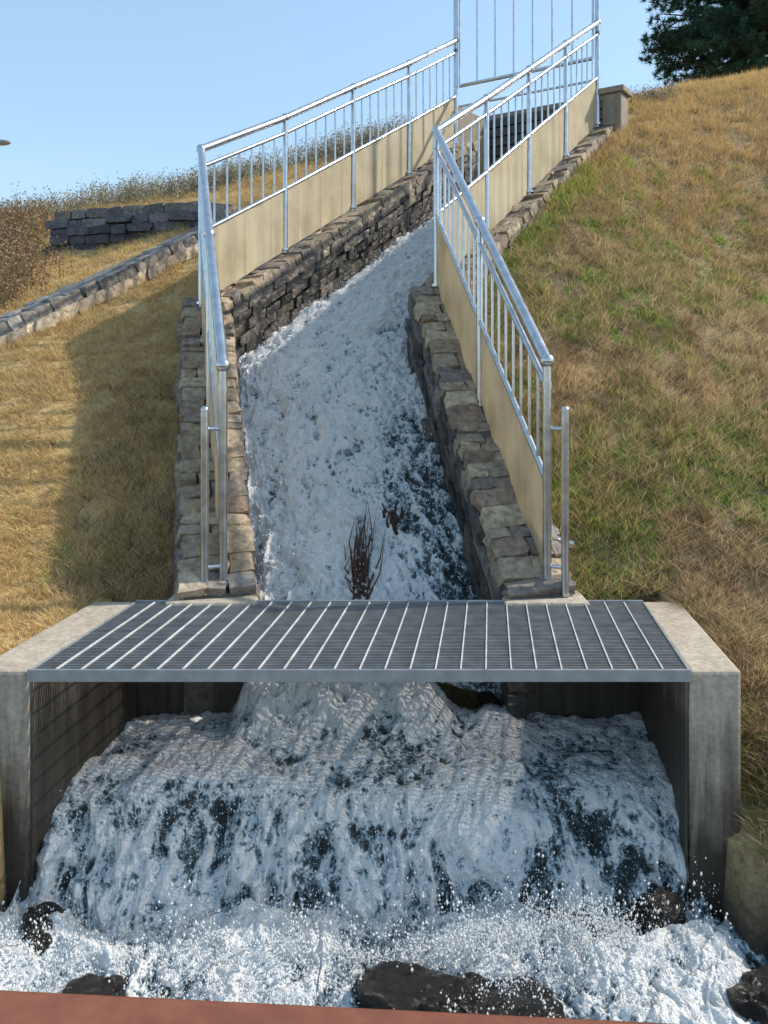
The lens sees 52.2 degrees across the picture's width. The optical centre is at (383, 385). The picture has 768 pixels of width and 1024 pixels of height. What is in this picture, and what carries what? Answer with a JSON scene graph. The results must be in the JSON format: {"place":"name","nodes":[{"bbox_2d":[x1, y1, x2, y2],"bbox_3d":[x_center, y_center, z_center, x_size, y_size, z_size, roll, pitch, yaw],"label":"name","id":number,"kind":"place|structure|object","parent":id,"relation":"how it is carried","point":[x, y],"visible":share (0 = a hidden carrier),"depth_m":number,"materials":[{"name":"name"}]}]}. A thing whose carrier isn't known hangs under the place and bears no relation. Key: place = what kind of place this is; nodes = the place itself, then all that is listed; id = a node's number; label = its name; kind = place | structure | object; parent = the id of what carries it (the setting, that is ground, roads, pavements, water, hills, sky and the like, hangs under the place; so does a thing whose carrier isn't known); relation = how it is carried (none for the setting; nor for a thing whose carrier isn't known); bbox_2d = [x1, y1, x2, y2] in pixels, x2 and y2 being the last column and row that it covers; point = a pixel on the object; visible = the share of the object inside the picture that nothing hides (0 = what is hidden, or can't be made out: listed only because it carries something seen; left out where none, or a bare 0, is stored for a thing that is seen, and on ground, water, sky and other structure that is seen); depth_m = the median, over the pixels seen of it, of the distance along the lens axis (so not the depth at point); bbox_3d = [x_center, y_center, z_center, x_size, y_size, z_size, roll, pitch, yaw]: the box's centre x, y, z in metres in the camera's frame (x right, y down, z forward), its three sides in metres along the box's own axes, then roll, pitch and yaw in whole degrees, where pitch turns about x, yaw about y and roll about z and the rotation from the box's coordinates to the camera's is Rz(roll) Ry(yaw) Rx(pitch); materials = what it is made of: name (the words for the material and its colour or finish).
{"place":"outdoors","nodes":[
{"label":"outdoors","id":0,"kind":"place"},
{"bbox_2d":[0,990,669,1023],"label":"footbridge handrail","id":1,"kind":"object","parent":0,"point":[20,1007],"visible":1,"depth_m":0.89,"materials":[{"name":"red paint"}]},
{"bbox_2d":[239,218,502,697],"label":"channel water","id":2,"kind":"structure","parent":0,"point":[389,397],"depth_m":5.47,"materials":[{"name":"white liquid"}]},
{"bbox_2d":[0,180,745,1017],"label":"water spray","id":3,"kind":"object","parent":2,"relation":"on","point":[402,930],"visible":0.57,"depth_m":2.88,"materials":[{"name":"white liquid"}]},
{"bbox_2d":[344,502,404,599],"bbox_3d":[-0.121,0.987,4.730,0.319,0.511,0.635,0,0,22],"label":"twig debris","id":4,"kind":"object","parent":2,"relation":"on","point":[363,571],"visible":0.98,"depth_m":4.65,"materials":[{"name":"brown plant"}]},
{"bbox_2d":[0,0,747,216],"label":"sky","id":5,"kind":"structure","parent":0,"point":[103,88],"materials":[{"name":"blue"}]},
{"bbox_2d":[0,65,767,958],"bbox_3d":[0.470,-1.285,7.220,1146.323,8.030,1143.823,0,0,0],"label":"ground","id":6,"kind":"structure","parent":0,"point":[746,895],"depth_m":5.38,"materials":[{"name":"brown plant"}]},
{"bbox_2d":[0,140,10,145],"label":"street lamp","id":7,"kind":"object","parent":6,"relation":"on","point":[4,142],"visible":1,"depth_m":29.91,"materials":[{"name":"metal"}]},
{"bbox_2d":[0,181,88,308],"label":"brown shrubs","id":8,"kind":"object","parent":6,"relation":"on","point":[15,250],"visible":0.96,"depth_m":8.49,"materials":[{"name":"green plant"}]},
{"bbox_2d":[0,220,218,347],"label":"coping stones","id":9,"kind":"object","parent":6,"relation":"on","point":[69,299],"visible":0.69,"depth_m":7.00,"materials":[{"name":"grey stone"}]},
{"bbox_2d":[54,216,171,246],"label":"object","id":10,"kind":"object","parent":6,"relation":"on","point":[115,224],"visible":0.14,"depth_m":8.81,"materials":[{"name":"stone"}]},
{"bbox_2d":[43,201,241,253],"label":"coping stones","id":11,"kind":"object","parent":6,"relation":"on","point":[150,219],"visible":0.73,"depth_m":8.75,"materials":[{"name":"grey stone"}]},
{"bbox_2d":[0,107,465,218],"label":"tall grass","id":12,"kind":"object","parent":6,"relation":"on","point":[153,188],"visible":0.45,"depth_m":10.58,"materials":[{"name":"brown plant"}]},
{"bbox_2d":[184,181,468,715],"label":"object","id":13,"kind":"object","parent":6,"relation":"on","point":[198,697],"visible":0.14,"depth_m":4.08,"materials":[{"name":"stone"}]},
{"bbox_2d":[223,150,477,685],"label":"face stones","id":14,"kind":"object","parent":13,"relation":"on","point":[293,292],"visible":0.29,"depth_m":7.36,"materials":[{"name":"grey stone"}]},
{"bbox_2d":[173,140,477,598],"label":"coping stones","id":15,"kind":"object","parent":14,"relation":"on","point":[190,398],"visible":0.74,"depth_m":5.17,"materials":[{"name":"grey stone"}]},
{"bbox_2d":[196,38,458,594],"bbox_3d":[-0.630,-1.585,7.087,1.424,5.390,5.872,0,0,18],"label":"channel railing","id":16,"kind":"object","parent":15,"relation":"on","point":[237,245],"visible":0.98,"depth_m":7.17,"materials":[{"name":"silver metal"}]},
{"bbox_2d":[0,590,740,922],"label":"concrete basin","id":17,"kind":"object","parent":6,"relation":"on","point":[55,737],"visible":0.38,"depth_m":3.21,"materials":[{"name":"grey concrete"}]},
{"bbox_2d":[5,682,710,936],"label":"cascade water","id":18,"kind":"structure","parent":17,"relation":"in","point":[426,739],"depth_m":3.29,"materials":[{"name":"white liquid"}]},
{"bbox_2d":[27,600,690,681],"bbox_3d":[-0.028,1.144,3.580,2.753,0.054,1.002,0,0,0],"label":"steel grate","id":19,"kind":"object","parent":17,"relation":"in","point":[389,641],"visible":1,"depth_m":3.41,"materials":[{"name":"grey metal"}]},
{"bbox_2d":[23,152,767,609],"bbox_3d":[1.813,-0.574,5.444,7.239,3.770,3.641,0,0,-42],"label":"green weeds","id":20,"kind":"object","parent":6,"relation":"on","point":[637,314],"visible":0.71,"depth_m":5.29,"materials":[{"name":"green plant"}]},
{"bbox_2d":[421,201,572,714],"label":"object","id":21,"kind":"object","parent":6,"relation":"on","point":[531,696],"visible":0.11,"depth_m":4.11,"materials":[{"name":"stone"}]},
{"bbox_2d":[405,294,527,719],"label":"face stones","id":22,"kind":"object","parent":21,"relation":"attached to","point":[513,700],"visible":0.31,"depth_m":4.98,"materials":[{"name":"grey stone"}]},
{"bbox_2d":[410,123,614,598],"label":"coping stones","id":23,"kind":"object","parent":21,"relation":"on","point":[512,550],"visible":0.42,"depth_m":5.09,"materials":[{"name":"grey stone"}]},
{"bbox_2d":[431,19,600,596],"bbox_3d":[1.106,-1.495,6.632,1.273,5.210,4.934,0,0,17],"label":"channel railing","id":24,"kind":"object","parent":21,"relation":"on","point":[467,219],"visible":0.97,"depth_m":5.62,"materials":[{"name":"silver metal"}]},
{"bbox_2d":[453,0,599,141],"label":"steel gate","id":25,"kind":"structure","parent":24,"relation":"attached to","point":[539,69],"depth_m":9.25,"materials":[{"name":"silver metal"}]},
{"bbox_2d":[458,84,631,165],"bbox_3d":[1.994,-2.715,9.673,2.282,1.690,1.120,0,0,34],"label":"concrete inlet","id":26,"kind":"object","parent":6,"relation":"on","point":[614,100],"visible":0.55,"depth_m":9.92,"materials":[{"name":"grey weathered concrete"}]},
{"bbox_2d":[630,77,677,103],"bbox_3d":[3.368,-3.739,10.067,0.979,0.588,0.692,0,0,0],"label":"dry weeds tuft","id":27,"kind":"object","parent":6,"relation":"on","point":[652,92],"visible":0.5,"depth_m":10.04,"materials":[{"name":"beige plant"}]},
{"bbox_2d":[636,0,767,86],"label":"pine tree","id":28,"kind":"object","parent":6,"relation":"on","point":[735,30],"visible":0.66,"depth_m":17.91,"materials":[{"name":"green plant"}]},
{"bbox_2d":[0,898,767,1023],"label":"river water","id":29,"kind":"structure","parent":0,"point":[689,990],"depth_m":2.81,"materials":[{"name":"white liquid"}]},
{"bbox_2d":[19,901,65,956],"bbox_3d":[-1.277,2.102,2.943,0.205,0.270,0.227,0,0,0],"label":"river rock","id":30,"kind":"object","parent":29,"relation":"in","point":[29,925],"visible":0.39,"depth_m":2.91,"materials":[{"name":"grey stone"}]},
{"bbox_2d":[62,973,128,995],"bbox_3d":[-0.978,2.156,2.702,0.272,0.217,0.234,0,0,0],"label":"river rock","id":31,"kind":"object","parent":29,"relation":"in","point":[90,984],"visible":0.38,"depth_m":2.70,"materials":[{"name":"grey stone"}]},
{"bbox_2d":[351,960,480,1012],"bbox_3d":[0.123,2.123,2.678,0.484,0.208,0.236,0,0,0],"label":"river rock","id":32,"kind":"object","parent":29,"relation":"in","point":[389,985],"visible":0.7,"depth_m":2.65,"materials":[{"name":"grey stone"}]},
{"bbox_2d":[459,972,565,1017],"bbox_3d":[0.408,2.162,2.658,0.518,0.229,0.272,0,0,0],"label":"river rock","id":33,"kind":"object","parent":29,"relation":"in","point":[494,999],"visible":0.48,"depth_m":2.62,"materials":[{"name":"grey stone"}]},
{"bbox_2d":[546,906,596,937],"bbox_3d":[0.723,2.119,3.003,0.206,0.217,0.203,0,0,0],"label":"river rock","id":34,"kind":"object","parent":29,"relation":"in","point":[573,913],"visible":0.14,"depth_m":2.99,"materials":[{"name":"grey stone"}]},
{"bbox_2d":[622,886,685,935],"bbox_3d":[1.038,2.062,3.023,0.240,0.239,0.172,0,0,-21],"label":"river rock","id":35,"kind":"object","parent":29,"relation":"in","point":[674,899],"visible":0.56,"depth_m":2.98,"materials":[{"name":"brown stone"}]},
{"bbox_2d":[726,963,767,1023],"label":"river rock","id":36,"kind":"object","parent":29,"relation":"in","point":[751,989],"visible":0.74,"depth_m":2.65,"materials":[{"name":"grey stone"}]}
]}

